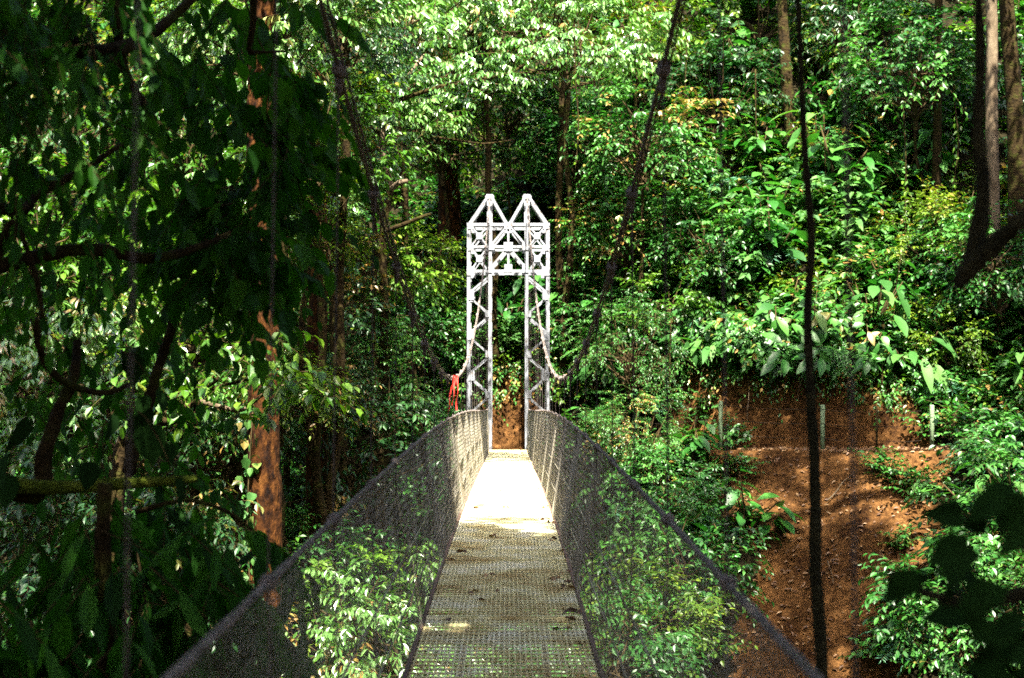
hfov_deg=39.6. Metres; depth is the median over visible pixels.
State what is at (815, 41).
leafy shrub
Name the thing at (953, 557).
foreground shrub
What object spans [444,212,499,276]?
broadleaf plant
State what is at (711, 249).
jungle tree
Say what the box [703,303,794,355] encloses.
giant leaf plant
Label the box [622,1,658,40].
leafy shrub
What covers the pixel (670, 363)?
hanging vine
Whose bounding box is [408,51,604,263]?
jungle tree
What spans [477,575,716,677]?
jungle tree
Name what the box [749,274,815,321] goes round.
broadleaf plant
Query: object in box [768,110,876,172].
giant leaf plant
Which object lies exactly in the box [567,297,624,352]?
broadleaf plant
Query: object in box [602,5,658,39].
leafy shrub
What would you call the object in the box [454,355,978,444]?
bank creeper
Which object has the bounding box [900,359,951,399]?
leafy shrub
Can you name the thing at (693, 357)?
giant leaf plant
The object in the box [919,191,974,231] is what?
broadleaf plant
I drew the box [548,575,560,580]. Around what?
fallen leaf
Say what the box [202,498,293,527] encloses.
giant leaf plant
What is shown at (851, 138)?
leafy shrub
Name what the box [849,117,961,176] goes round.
broadleaf plant
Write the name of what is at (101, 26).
broadleaf plant
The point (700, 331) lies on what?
broadleaf plant
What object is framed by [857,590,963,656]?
leafy shrub
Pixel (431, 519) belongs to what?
leafy shrub
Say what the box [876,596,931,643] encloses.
broadleaf plant
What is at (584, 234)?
jungle tree
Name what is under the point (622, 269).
broadleaf plant
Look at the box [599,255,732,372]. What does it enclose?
jungle tree
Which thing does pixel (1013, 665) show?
pale shrub
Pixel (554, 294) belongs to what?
broadleaf plant
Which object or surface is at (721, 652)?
leafy shrub
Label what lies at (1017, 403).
leafy shrub
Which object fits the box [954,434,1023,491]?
broadleaf plant
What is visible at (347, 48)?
jungle tree
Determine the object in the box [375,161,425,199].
pale shrub
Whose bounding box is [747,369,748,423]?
hanging root
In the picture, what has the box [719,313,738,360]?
broadleaf plant
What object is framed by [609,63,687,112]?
giant leaf plant
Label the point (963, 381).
leafy shrub
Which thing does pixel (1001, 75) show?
jungle tree
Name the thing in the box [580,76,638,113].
leafy shrub
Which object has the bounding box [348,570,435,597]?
giant leaf plant
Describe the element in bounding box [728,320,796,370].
leafy shrub
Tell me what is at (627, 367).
jungle tree
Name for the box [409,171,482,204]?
leafy shrub
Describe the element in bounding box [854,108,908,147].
broadleaf plant
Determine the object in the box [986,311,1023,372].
giant leaf plant
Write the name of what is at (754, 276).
broadleaf plant
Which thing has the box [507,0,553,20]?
giant leaf plant
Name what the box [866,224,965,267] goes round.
leafy shrub
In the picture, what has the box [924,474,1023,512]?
giant leaf plant
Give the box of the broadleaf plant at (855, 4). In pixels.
[834,0,868,9]
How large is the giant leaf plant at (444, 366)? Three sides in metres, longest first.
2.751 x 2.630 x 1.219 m
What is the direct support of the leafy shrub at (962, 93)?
on the terrain
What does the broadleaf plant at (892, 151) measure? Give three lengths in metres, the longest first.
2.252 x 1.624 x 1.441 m
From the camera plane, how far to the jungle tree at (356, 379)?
27.91 m
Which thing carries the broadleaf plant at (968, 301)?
on the terrain
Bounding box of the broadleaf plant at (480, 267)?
[456,233,538,296]
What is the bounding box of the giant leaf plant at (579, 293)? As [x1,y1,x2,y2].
[540,272,600,304]
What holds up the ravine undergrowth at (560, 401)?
on the terrain
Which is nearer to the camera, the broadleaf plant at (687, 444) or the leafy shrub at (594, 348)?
the broadleaf plant at (687, 444)
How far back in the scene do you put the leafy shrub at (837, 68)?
43.53 m
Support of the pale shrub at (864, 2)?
on the terrain
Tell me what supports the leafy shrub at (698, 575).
on the terrain
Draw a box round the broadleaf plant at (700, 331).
[667,320,715,365]
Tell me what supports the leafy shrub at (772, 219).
on the terrain
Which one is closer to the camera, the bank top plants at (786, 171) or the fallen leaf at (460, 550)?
the fallen leaf at (460, 550)
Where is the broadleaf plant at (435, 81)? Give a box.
[417,64,471,99]
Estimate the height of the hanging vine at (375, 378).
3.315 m
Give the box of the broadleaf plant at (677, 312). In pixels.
[631,303,719,359]
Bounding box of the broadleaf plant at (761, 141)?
[737,124,781,176]
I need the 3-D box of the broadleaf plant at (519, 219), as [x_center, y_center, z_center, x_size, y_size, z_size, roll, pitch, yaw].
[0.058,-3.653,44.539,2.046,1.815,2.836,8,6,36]
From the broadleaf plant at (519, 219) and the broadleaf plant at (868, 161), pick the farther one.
the broadleaf plant at (519, 219)
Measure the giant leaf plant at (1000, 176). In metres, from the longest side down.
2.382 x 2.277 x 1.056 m
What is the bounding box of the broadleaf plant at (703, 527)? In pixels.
[619,502,714,566]
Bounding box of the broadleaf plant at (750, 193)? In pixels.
[727,164,804,213]
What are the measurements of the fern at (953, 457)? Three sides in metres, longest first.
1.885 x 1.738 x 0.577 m
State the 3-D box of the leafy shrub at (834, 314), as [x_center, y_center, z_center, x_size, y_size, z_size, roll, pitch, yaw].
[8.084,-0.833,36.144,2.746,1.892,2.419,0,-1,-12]
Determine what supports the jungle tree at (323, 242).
on the terrain
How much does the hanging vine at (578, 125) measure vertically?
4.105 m
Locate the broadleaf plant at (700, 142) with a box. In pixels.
[668,112,719,157]
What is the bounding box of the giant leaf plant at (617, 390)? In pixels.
[555,348,626,400]
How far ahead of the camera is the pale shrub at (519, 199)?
45.00 m
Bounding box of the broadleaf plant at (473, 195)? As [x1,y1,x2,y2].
[460,175,498,211]
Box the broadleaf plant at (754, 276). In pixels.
[707,249,775,291]
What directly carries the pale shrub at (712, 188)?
on the terrain
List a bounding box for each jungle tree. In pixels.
[0,0,379,677]
[0,30,199,525]
[0,141,156,622]
[0,161,249,668]
[0,274,183,614]
[0,298,248,516]
[0,385,172,625]
[0,415,229,648]
[0,457,269,677]
[32,0,241,503]
[42,48,246,506]
[84,271,317,635]
[85,325,367,579]
[112,0,357,524]
[124,0,419,538]
[132,369,365,568]
[174,141,390,515]
[196,7,453,254]
[204,50,425,676]
[214,565,352,676]
[217,336,361,631]
[222,228,436,376]
[225,354,474,539]
[236,0,383,654]
[237,532,459,677]
[242,179,403,612]
[242,503,426,665]
[246,0,282,677]
[278,0,432,606]
[278,0,442,672]
[278,0,526,458]
[280,349,392,632]
[285,542,510,677]
[289,22,674,647]
[294,172,451,560]
[297,312,469,640]
[345,206,473,439]
[348,282,482,386]
[350,48,477,568]
[354,54,551,335]
[377,0,602,367]
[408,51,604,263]
[436,0,695,375]
[436,4,461,286]
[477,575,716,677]
[492,74,657,226]
[492,320,524,395]
[528,258,638,352]
[529,544,757,677]
[542,172,724,331]
[547,0,717,164]
[555,0,564,346]
[558,285,701,447]
[559,73,740,346]
[572,375,695,485]
[592,494,778,677]
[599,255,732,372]
[601,428,748,637]
[615,9,809,173]
[636,185,791,297]
[648,0,850,92]
[755,0,946,89]
[777,0,796,140]
[806,0,1023,205]
[849,527,1023,677]
[853,34,1023,162]
[865,175,1007,282]
[876,283,999,377]
[893,407,1023,605]
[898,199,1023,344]
[931,0,942,223]
[985,0,1001,328]
[999,0,1023,286]
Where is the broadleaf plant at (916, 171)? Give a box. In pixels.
[899,145,942,184]
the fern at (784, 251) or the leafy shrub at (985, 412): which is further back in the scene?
the fern at (784, 251)
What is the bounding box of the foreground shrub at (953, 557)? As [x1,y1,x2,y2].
[883,479,1023,677]
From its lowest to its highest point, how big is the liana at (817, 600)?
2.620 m
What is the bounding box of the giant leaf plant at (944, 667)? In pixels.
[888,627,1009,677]
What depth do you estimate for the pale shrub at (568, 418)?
37.52 m
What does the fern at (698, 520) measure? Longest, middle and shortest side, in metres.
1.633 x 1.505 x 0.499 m
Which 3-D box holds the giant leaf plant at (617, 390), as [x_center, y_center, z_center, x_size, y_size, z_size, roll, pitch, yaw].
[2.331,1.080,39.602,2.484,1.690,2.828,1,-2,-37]
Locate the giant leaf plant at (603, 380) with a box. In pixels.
[571,366,637,397]
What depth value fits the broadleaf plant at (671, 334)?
37.64 m
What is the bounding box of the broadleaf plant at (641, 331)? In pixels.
[612,307,672,361]
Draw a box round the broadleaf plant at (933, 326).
[908,297,975,346]
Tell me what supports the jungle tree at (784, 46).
on the terrain
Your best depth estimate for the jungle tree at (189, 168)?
32.79 m
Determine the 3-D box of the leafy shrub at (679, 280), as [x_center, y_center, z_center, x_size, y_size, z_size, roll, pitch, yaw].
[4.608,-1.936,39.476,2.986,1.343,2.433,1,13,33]
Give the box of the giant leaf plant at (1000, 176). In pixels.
[969,165,1007,193]
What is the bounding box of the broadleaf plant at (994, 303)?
[968,278,1023,353]
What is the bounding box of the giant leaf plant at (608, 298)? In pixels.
[587,286,650,316]
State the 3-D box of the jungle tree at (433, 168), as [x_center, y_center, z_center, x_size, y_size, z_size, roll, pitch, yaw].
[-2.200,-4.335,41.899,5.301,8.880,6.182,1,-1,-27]
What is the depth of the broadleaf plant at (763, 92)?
42.79 m
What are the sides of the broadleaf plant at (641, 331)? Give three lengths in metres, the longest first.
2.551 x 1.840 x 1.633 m
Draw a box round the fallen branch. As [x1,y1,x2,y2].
[827,475,850,500]
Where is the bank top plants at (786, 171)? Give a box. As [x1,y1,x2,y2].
[425,97,1023,415]
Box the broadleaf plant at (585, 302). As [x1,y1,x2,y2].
[569,296,628,347]
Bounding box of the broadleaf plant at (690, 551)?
[662,530,729,586]
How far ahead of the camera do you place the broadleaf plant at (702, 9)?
47.29 m
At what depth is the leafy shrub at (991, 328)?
36.00 m
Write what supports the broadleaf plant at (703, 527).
on the terrain
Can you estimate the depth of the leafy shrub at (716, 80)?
43.21 m
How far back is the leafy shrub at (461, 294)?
42.52 m
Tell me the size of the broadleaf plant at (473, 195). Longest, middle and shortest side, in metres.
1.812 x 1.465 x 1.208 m
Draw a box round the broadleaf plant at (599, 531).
[570,510,632,565]
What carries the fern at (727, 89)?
on the terrain
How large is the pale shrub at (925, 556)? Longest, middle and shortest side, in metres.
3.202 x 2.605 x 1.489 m
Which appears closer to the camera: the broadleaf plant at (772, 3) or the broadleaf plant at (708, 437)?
the broadleaf plant at (708, 437)
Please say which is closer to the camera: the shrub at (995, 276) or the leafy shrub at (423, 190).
the shrub at (995, 276)
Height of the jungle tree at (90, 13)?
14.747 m
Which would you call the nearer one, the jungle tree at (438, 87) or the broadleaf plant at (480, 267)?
the jungle tree at (438, 87)
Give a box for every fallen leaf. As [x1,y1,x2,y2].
[455,549,466,552]
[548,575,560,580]
[552,626,571,629]
[562,607,577,612]
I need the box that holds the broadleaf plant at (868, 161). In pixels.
[799,120,893,204]
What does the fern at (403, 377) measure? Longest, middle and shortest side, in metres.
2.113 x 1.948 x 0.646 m
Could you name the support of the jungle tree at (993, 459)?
on the terrain
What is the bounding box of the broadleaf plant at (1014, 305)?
[1007,300,1023,340]
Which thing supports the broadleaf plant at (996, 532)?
on the terrain
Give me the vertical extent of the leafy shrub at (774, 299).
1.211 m
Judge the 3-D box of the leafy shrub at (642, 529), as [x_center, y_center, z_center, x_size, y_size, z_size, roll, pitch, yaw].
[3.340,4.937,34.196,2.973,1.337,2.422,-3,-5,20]
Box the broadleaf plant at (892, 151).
[850,129,912,173]
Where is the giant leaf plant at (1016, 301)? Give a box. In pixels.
[981,278,1023,316]
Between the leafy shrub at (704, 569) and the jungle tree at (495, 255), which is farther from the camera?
the jungle tree at (495, 255)
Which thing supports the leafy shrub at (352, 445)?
on the terrain
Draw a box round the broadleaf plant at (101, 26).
[92,1,154,31]
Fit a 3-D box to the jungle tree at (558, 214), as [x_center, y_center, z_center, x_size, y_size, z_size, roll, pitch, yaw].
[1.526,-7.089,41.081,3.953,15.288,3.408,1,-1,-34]
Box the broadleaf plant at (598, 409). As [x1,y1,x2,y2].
[567,404,640,446]
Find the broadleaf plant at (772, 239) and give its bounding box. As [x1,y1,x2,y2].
[708,196,817,270]
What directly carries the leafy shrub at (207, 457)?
on the terrain
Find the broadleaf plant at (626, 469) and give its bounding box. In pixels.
[616,449,652,489]
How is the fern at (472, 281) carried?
on the terrain
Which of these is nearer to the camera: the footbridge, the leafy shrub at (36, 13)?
the footbridge
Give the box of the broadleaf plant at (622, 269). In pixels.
[610,244,659,282]
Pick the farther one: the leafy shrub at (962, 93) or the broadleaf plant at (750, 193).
the leafy shrub at (962, 93)
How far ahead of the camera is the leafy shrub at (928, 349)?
35.69 m
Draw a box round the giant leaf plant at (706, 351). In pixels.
[673,337,737,372]
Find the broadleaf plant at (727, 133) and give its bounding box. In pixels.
[705,110,785,170]
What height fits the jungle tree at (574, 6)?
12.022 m
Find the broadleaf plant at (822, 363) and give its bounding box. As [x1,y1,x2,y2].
[791,299,842,378]
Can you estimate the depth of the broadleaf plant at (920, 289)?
36.77 m
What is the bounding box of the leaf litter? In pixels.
[705,445,959,677]
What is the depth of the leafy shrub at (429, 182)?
46.55 m
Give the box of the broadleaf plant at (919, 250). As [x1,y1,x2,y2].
[900,208,971,280]
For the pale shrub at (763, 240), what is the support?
on the terrain
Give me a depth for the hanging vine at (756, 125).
41.14 m
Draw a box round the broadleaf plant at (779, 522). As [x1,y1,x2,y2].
[709,468,806,545]
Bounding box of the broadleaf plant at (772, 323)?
[725,304,799,347]
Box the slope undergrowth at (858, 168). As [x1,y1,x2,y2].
[0,0,1023,420]
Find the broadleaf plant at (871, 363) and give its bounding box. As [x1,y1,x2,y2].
[852,322,892,378]
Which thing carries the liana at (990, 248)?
attached to the liana at (978, 228)
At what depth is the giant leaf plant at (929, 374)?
34.95 m
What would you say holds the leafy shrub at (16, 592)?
on the terrain
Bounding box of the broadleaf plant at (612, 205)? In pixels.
[598,171,661,225]
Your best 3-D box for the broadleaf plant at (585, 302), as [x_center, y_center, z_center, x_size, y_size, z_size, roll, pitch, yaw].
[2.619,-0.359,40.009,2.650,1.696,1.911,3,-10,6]
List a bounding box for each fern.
[387,370,428,383]
[441,276,505,284]
[491,176,546,190]
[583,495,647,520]
[621,392,692,416]
[671,311,735,325]
[672,510,717,529]
[695,73,777,95]
[695,171,761,195]
[700,79,766,98]
[756,242,801,267]
[787,169,841,181]
[812,119,889,133]
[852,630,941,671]
[906,376,980,397]
[937,456,971,474]
[980,460,1019,481]
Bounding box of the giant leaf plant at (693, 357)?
[659,321,720,366]
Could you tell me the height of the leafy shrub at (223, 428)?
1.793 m
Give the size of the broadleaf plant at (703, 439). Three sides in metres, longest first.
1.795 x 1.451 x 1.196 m
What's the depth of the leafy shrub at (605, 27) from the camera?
48.79 m
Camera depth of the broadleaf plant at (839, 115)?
42.10 m
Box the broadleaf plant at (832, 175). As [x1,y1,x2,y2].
[825,166,878,217]
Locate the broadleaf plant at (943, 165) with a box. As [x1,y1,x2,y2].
[859,137,969,203]
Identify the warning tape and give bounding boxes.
[449,375,458,410]
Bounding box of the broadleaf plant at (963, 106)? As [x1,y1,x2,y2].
[950,81,1002,122]
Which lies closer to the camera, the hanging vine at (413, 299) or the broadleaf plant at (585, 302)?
the hanging vine at (413, 299)
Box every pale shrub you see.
[155,425,221,473]
[369,290,422,324]
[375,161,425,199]
[398,509,453,544]
[403,102,435,145]
[415,95,426,117]
[433,247,481,281]
[461,199,507,231]
[486,189,544,215]
[486,315,550,345]
[548,409,609,458]
[592,601,661,648]
[597,277,653,306]
[613,459,678,501]
[622,308,709,354]
[638,206,690,238]
[642,484,720,530]
[653,541,715,571]
[656,256,740,292]
[665,169,729,208]
[673,250,778,301]
[683,190,726,231]
[685,389,718,418]
[704,0,763,20]
[716,216,798,256]
[722,123,782,159]
[747,287,803,317]
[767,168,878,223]
[787,186,898,250]
[847,0,909,31]
[874,522,922,549]
[891,338,933,365]
[908,105,961,138]
[913,537,1009,585]
[953,611,1020,666]
[961,5,1023,49]
[961,348,1023,404]
[984,236,1022,275]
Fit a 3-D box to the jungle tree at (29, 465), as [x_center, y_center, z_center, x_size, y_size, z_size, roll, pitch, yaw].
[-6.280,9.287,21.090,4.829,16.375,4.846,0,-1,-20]
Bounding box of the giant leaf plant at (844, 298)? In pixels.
[792,294,881,319]
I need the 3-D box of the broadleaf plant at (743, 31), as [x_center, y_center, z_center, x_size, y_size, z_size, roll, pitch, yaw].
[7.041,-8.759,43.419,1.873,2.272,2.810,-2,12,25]
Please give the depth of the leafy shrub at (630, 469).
35.18 m
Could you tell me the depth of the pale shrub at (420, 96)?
48.59 m
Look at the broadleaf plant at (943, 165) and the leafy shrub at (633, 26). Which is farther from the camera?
the leafy shrub at (633, 26)
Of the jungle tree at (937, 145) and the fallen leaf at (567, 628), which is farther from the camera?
the jungle tree at (937, 145)
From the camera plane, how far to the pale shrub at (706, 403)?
36.82 m
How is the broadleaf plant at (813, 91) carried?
on the terrain
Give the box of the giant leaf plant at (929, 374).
[837,329,963,394]
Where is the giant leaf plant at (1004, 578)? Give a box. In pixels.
[999,560,1023,585]
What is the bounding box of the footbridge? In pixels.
[124,0,857,677]
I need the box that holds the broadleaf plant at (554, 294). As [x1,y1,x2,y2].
[524,269,581,314]
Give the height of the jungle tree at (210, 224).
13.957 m
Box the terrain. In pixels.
[0,0,1023,677]
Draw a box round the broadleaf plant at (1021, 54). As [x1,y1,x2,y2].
[1001,40,1023,66]
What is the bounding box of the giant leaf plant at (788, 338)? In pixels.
[716,314,792,375]
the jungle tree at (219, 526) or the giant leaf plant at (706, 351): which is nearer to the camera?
the jungle tree at (219, 526)
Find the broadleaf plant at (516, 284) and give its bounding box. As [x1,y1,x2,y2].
[472,266,564,334]
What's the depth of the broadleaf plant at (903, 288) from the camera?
37.07 m
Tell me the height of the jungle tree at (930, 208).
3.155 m
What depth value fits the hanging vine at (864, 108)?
41.14 m
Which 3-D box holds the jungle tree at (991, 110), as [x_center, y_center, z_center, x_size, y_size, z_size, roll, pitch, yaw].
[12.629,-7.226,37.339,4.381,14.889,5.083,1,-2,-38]
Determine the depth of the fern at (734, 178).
40.86 m
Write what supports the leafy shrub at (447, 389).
on the terrain
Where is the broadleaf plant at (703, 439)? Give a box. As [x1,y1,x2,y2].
[669,415,721,473]
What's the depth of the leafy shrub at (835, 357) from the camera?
35.01 m
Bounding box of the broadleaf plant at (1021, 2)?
[998,0,1023,31]
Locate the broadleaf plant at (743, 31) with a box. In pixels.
[707,17,774,82]
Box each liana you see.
[795,0,827,677]
[953,207,1023,288]
[960,0,990,278]
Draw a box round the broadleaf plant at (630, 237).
[605,206,668,251]
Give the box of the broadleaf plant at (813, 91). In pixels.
[779,76,829,116]
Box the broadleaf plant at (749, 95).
[701,82,751,128]
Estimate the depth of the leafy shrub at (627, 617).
32.39 m
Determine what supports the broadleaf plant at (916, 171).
on the terrain
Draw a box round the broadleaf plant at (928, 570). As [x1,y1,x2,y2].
[867,538,995,626]
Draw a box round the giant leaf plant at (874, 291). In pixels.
[819,278,933,339]
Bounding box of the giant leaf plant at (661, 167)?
[649,131,719,174]
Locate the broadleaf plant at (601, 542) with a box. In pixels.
[581,536,651,614]
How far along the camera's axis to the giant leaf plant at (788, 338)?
35.92 m
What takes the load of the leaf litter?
on the terrain
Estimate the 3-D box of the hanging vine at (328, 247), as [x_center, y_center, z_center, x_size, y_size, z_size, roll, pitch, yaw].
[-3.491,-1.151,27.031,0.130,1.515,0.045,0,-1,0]
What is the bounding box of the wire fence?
[595,401,933,449]
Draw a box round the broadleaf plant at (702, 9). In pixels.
[687,0,721,18]
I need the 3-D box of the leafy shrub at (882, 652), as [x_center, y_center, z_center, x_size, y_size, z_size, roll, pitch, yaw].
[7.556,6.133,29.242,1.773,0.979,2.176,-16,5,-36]
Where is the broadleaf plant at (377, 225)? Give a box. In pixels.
[352,192,409,254]
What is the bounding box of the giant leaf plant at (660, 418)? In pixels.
[576,391,681,444]
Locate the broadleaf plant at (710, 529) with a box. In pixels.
[705,513,734,542]
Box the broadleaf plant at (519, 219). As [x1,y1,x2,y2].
[487,195,554,241]
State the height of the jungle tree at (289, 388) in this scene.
18.320 m
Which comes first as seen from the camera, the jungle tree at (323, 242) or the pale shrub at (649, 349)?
the jungle tree at (323, 242)
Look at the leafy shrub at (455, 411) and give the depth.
39.62 m
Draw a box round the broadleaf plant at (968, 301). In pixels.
[944,281,995,343]
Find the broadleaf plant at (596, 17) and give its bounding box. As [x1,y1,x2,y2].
[571,0,617,20]
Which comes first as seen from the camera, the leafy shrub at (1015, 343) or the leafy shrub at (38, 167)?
the leafy shrub at (1015, 343)
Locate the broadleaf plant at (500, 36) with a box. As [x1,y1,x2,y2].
[464,26,511,63]
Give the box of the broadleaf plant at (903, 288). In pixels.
[857,257,932,307]
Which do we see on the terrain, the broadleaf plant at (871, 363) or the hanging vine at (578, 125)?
the broadleaf plant at (871, 363)
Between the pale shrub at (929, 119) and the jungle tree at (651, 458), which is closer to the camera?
the jungle tree at (651, 458)
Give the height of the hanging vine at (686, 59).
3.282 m
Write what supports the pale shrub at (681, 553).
on the terrain
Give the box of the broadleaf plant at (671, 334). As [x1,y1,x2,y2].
[644,314,692,360]
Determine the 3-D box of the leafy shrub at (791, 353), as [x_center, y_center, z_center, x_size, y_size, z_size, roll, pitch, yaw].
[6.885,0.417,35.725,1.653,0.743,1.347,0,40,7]
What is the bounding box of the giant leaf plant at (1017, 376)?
[976,352,1023,405]
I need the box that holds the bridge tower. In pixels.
[467,194,549,454]
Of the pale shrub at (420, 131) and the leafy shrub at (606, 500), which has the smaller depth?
the leafy shrub at (606, 500)
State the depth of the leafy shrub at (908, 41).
44.80 m
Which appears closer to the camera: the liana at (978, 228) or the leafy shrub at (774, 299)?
the liana at (978, 228)
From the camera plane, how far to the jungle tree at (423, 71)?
33.73 m
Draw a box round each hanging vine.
[136,170,145,305]
[325,241,331,314]
[364,280,378,423]
[374,271,378,389]
[407,279,418,394]
[475,103,485,187]
[572,18,581,170]
[669,319,672,428]
[681,37,689,142]
[752,69,763,185]
[821,114,828,191]
[860,69,866,147]
[878,364,890,405]
[898,103,910,233]
[950,35,962,188]
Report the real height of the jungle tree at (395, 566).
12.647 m
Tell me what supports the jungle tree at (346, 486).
on the terrain
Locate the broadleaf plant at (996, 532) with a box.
[919,483,1003,550]
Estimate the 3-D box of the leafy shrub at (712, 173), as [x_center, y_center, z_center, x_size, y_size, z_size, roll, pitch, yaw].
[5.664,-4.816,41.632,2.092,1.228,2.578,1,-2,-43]
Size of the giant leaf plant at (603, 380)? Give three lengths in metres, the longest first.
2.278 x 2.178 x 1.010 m
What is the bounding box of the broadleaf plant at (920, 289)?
[895,256,958,327]
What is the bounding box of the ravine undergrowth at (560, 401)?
[0,343,1023,677]
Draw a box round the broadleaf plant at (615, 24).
[607,2,649,36]
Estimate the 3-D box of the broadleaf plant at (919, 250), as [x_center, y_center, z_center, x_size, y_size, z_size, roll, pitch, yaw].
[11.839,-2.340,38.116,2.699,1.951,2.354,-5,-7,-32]
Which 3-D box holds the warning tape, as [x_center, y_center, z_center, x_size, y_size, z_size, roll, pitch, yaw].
[-0.626,0.586,15.220,0.127,0.400,0.056,0,-1,-22]
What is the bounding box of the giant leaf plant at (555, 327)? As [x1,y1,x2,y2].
[544,300,612,342]
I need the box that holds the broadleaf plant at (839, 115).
[813,71,898,139]
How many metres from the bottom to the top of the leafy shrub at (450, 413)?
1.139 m
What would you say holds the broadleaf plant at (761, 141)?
on the terrain
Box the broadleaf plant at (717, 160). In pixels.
[690,146,733,194]
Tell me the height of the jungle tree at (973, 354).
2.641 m
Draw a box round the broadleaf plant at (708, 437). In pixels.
[654,412,718,477]
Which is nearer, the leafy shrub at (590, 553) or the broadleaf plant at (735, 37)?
the leafy shrub at (590, 553)
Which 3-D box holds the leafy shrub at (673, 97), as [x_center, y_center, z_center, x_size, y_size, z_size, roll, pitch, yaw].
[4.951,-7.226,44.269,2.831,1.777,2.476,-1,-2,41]
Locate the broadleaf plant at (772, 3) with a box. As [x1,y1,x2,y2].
[735,0,793,19]
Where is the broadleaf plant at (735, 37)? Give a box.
[705,36,761,78]
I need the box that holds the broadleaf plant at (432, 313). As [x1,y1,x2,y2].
[390,288,450,335]
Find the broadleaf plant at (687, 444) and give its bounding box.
[646,428,709,476]
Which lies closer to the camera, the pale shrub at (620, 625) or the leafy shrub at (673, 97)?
the pale shrub at (620, 625)
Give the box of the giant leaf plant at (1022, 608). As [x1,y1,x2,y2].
[1000,604,1023,612]
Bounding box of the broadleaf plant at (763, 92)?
[713,77,765,118]
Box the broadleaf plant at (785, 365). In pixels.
[755,302,802,382]
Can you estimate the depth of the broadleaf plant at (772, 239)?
38.02 m
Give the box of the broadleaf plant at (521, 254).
[498,233,541,265]
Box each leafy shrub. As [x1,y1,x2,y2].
[0,137,34,153]
[0,567,22,611]
[5,143,51,173]
[28,4,46,25]
[53,398,105,425]
[82,1,107,26]
[174,454,246,510]
[201,397,246,447]
[214,438,246,491]
[281,455,305,500]
[281,456,305,493]
[285,527,305,550]
[290,413,328,458]
[328,420,364,447]
[362,448,439,510]
[365,529,410,554]
[366,200,437,246]
[397,184,462,232]
[397,534,441,566]
[401,432,476,477]
[404,489,453,534]
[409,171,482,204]
[410,377,477,438]
[410,426,480,481]
[415,163,465,190]
[415,325,455,360]
[416,274,486,314]
[417,363,483,402]
[422,483,463,512]
[427,401,465,431]
[458,248,544,297]
[501,252,555,269]
[534,92,589,124]
[536,173,574,198]
[541,181,575,203]
[541,211,614,252]
[544,10,590,32]
[559,320,623,378]
[564,444,653,512]
[569,429,631,463]
[569,534,628,574]
[575,454,628,499]
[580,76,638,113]
[583,12,623,45]
[584,581,674,625]
[587,336,630,369]
[594,594,676,652]
[595,526,687,560]
[601,360,688,411]
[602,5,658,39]
[614,433,705,495]
[620,435,691,483]
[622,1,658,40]
[633,248,729,289]
[638,332,697,380]
[639,79,706,125]
[647,334,683,374]
[654,555,724,602]
[656,503,718,536]
[661,545,737,597]
[665,183,725,218]
[666,156,735,191]
[669,35,733,79]
[670,443,752,488]
[676,604,753,658]
[684,321,728,361]
[695,228,795,279]
[696,55,759,107]
[699,411,761,446]
[707,314,789,372]
[710,442,769,478]
[714,206,786,251]
[724,186,803,239]
[725,285,801,324]
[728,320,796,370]
[732,495,765,518]
[758,16,836,67]
[762,335,803,377]
[770,124,877,168]
[775,270,872,342]
[795,72,886,129]
[798,233,902,291]
[808,62,858,99]
[814,339,864,380]
[830,119,866,154]
[837,114,913,168]
[837,609,920,662]
[847,445,925,477]
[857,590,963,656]
[862,301,931,343]
[863,450,956,499]
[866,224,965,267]
[880,19,932,60]
[883,308,973,373]
[886,72,969,110]
[892,168,962,200]
[892,393,967,439]
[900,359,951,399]
[912,106,984,151]
[914,382,1014,447]
[928,405,1023,466]
[937,363,1011,405]
[942,288,1023,355]
[943,425,1023,474]
[948,78,969,106]
[959,323,1023,361]
[960,292,1022,350]
[968,379,1023,433]
[971,411,1023,462]
[981,330,1023,370]
[982,282,1023,314]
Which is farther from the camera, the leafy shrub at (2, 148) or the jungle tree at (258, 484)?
the leafy shrub at (2, 148)
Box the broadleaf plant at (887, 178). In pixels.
[873,154,951,204]
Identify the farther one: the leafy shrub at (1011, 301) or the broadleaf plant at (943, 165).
the broadleaf plant at (943, 165)
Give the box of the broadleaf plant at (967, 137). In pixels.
[909,102,971,153]
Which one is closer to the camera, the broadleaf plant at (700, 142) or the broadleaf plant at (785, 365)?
the broadleaf plant at (785, 365)
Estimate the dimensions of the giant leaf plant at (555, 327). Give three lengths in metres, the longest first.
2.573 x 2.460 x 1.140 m
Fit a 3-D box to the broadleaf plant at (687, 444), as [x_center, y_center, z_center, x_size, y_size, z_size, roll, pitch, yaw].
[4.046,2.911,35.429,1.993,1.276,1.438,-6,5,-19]
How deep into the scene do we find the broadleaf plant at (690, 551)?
32.53 m
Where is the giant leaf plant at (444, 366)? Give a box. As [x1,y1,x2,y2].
[409,343,493,384]
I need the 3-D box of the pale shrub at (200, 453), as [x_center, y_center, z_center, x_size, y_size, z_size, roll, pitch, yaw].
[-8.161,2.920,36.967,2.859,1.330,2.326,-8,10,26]
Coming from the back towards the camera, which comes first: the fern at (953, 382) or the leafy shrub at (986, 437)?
the fern at (953, 382)
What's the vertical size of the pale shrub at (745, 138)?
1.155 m
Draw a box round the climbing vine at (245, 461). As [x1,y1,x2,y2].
[235,398,261,582]
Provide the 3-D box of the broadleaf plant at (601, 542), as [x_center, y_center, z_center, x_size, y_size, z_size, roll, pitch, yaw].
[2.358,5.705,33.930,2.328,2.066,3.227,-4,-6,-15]
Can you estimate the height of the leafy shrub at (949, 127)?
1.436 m
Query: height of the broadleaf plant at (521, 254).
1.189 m
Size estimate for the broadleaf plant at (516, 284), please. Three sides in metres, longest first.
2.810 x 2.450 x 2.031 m

